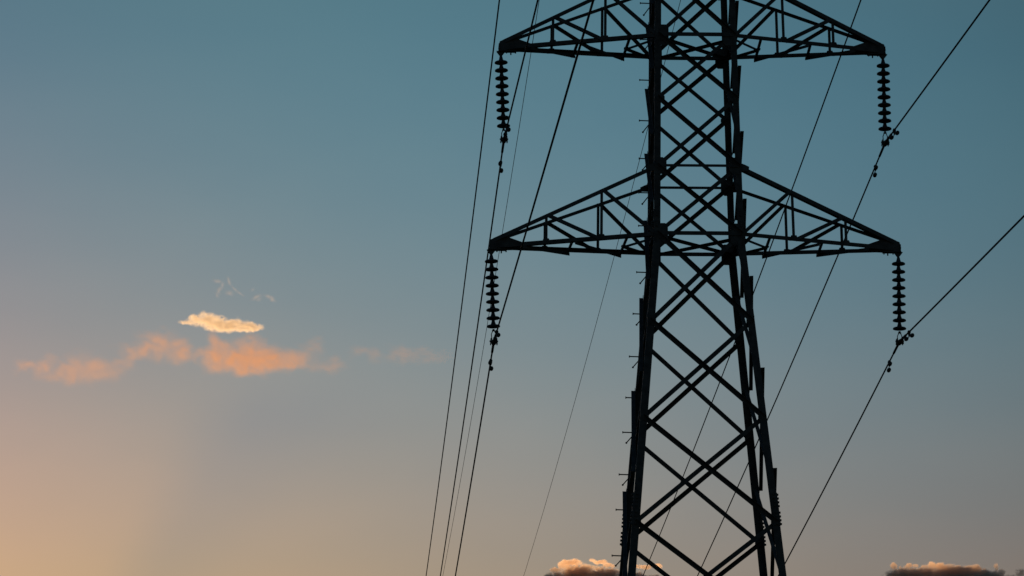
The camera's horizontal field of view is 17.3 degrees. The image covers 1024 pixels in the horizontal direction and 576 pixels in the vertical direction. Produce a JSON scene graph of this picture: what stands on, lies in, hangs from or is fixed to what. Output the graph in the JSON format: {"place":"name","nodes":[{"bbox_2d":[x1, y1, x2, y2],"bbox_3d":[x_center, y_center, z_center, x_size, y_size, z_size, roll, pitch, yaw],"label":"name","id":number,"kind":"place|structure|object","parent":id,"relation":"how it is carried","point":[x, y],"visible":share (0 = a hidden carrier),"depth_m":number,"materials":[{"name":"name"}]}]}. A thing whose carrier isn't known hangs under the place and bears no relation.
{"place":"outdoors","nodes":[
{"label":"outdoors","id":0,"kind":"place"},
{"bbox_2d":[0,0,1023,575],"label":"sky","id":1,"kind":"structure","parent":0,"point":[235,234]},
{"label":"ground","id":2,"kind":"structure","parent":0,"visible":0},
{"bbox_2d":[487,0,902,575],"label":"lattice pylon","id":3,"kind":"object","parent":2,"relation":"on","point":[656,234],"visible":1,"depth_m":62.94,"materials":[{"name":"metal"}]},
{"bbox_2d":[443,2,538,572],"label":"earth wire","id":4,"kind":"object","parent":3,"relation":"attached to","point":[496,267],"visible":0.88,"depth_m":93.88,"materials":[{"name":"metal"}]},
{"bbox_2d":[485,254,499,344],"bbox_3d":[-0.357,0.210,62.520,0.279,1.728,0.292,-9,-15,35],"label":"insulator string","id":5,"kind":"object","parent":3,"relation":"hanging from","point":[492,285],"visible":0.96,"depth_m":62.48,"materials":[{"name":"ceramic"}]},
{"bbox_2d":[455,0,594,575],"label":"power cable","id":6,"kind":"object","parent":5,"relation":"hanging from","point":[568,86],"visible":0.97,"depth_m":52.63,"materials":[{"name":"metal"}]},
{"bbox_2d":[488,360,492,370],"bbox_3d":[-0.399,1.426,63.488,0.081,0.186,0.504,-1,-13,3],"label":"vibration damper","id":7,"kind":"object","parent":6,"relation":"attached to","point":[490,364],"visible":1,"depth_m":63.50,"materials":[{"name":"metal"}]},
{"bbox_2d":[493,330,499,340],"bbox_3d":[-0.278,0.848,61.346,0.081,0.171,0.506,2,-13,-9],"label":"vibration damper","id":8,"kind":"object","parent":6,"relation":"attached to","point":[496,336],"visible":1,"depth_m":61.34,"materials":[{"name":"metal"}]},
{"bbox_2d":[495,56,509,143],"bbox_3d":[-0.176,-3.552,63.375,0.285,1.704,0.297,-9,-15,34],"label":"insulator string","id":9,"kind":"object","parent":3,"relation":"hanging from","point":[502,86],"visible":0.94,"depth_m":63.34,"materials":[{"name":"ceramic"}]},
{"bbox_2d":[440,0,538,575],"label":"power cable","id":10,"kind":"object","parent":9,"relation":"hanging from","point":[502,149],"visible":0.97,"depth_m":69.81,"materials":[{"name":"metal"}]},
{"bbox_2d":[498,161,502,172],"bbox_3d":[-0.214,-2.341,64.344,0.081,0.187,0.503,-1,-13,3],"label":"vibration damper","id":11,"kind":"object","parent":10,"relation":"attached to","point":[500,165],"visible":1,"depth_m":64.35,"materials":[{"name":"metal"}]},
{"bbox_2d":[503,125,510,136],"bbox_3d":[-0.092,-2.917,62.202,0.081,0.173,0.506,2,-13,-9],"label":"vibration damper","id":12,"kind":"object","parent":10,"relation":"attached to","point":[508,128],"visible":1,"depth_m":62.19,"materials":[{"name":"metal"}]},
{"bbox_2d":[524,0,680,573],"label":"earth wire","id":13,"kind":"object","parent":3,"relation":"attached to","point":[601,303],"visible":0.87,"depth_m":100.60,"materials":[{"name":"metal"}]},
{"bbox_2d":[877,59,891,146],"bbox_3d":[7.024,-3.508,63.634,0.254,1.710,0.266,-11,-16,39],"label":"insulator string","id":14,"kind":"object","parent":3,"relation":"hanging from","point":[883,89],"visible":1,"depth_m":63.60,"materials":[{"name":"ceramic"}]},
{"bbox_2d":[697,0,989,575],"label":"power cable","id":15,"kind":"object","parent":14,"relation":"hanging from","point":[934,75],"visible":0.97,"depth_m":66.38,"materials":[{"name":"metal"}]},
{"bbox_2d":[873,165,877,176],"bbox_3d":[6.961,-2.268,64.603,0.081,0.192,0.503,-1,-13,3],"label":"vibration damper","id":16,"kind":"object","parent":15,"relation":"attached to","point":[875,169],"visible":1,"depth_m":64.60,"materials":[{"name":"metal"}]},
{"bbox_2d":[889,128,899,139],"bbox_3d":[7.083,-2.869,62.467,0.081,0.173,0.506,2,-13,-9],"label":"vibration damper","id":17,"kind":"object","parent":15,"relation":"attached to","point":[895,132],"visible":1,"depth_m":62.45,"materials":[{"name":"metal"}]},
{"bbox_2d":[892,257,905,345],"bbox_3d":[7.205,0.232,62.793,0.262,1.687,0.272,-10,-16,37],"label":"insulator string","id":18,"kind":"object","parent":3,"relation":"hanging from","point":[898,287],"visible":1,"depth_m":62.76,"materials":[{"name":"ceramic"}]},
{"bbox_2d":[778,215,1023,575],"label":"power cable","id":19,"kind":"object","parent":18,"relation":"hanging from","point":[955,285],"visible":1,"depth_m":62.90,"materials":[{"name":"metal"}]},
{"bbox_2d":[887,360,891,372],"bbox_3d":[7.136,1.460,63.770,0.081,0.191,0.503,-1,-13,3],"label":"vibration damper","id":20,"kind":"object","parent":19,"relation":"attached to","point":[889,365],"visible":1,"depth_m":63.75,"materials":[{"name":"metal"}]},
{"bbox_2d":[904,330,913,340],"bbox_3d":[7.258,0.859,61.633,0.081,0.172,0.506,2,-13,-9],"label":"vibration damper","id":21,"kind":"object","parent":19,"relation":"attached to","point":[910,334],"visible":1,"depth_m":61.62,"materials":[{"name":"metal"}]},
{"bbox_3d":[-0.109,-7.313,64.216,0.250,1.671,0.324,0,-13,-2],"label":"insulator string","id":22,"kind":"object","parent":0,"visible":0},
{"bbox_2d":[426,0,499,575],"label":"power cable","id":23,"kind":"object","parent":22,"relation":"hanging from","point":[467,261],"visible":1,"depth_m":80.77,"materials":[{"name":"metal"}]},
{"bbox_3d":[7.020,-7.271,64.481,0.250,1.671,0.323,0,-13,-2],"label":"insulator string","id":24,"kind":"object","parent":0,"visible":0},
{"bbox_2d":[643,0,860,575],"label":"power cable","id":25,"kind":"object","parent":24,"relation":"hanging from","point":[769,250],"visible":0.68,"depth_m":78.31,"materials":[{"name":"metal"}]}
]}

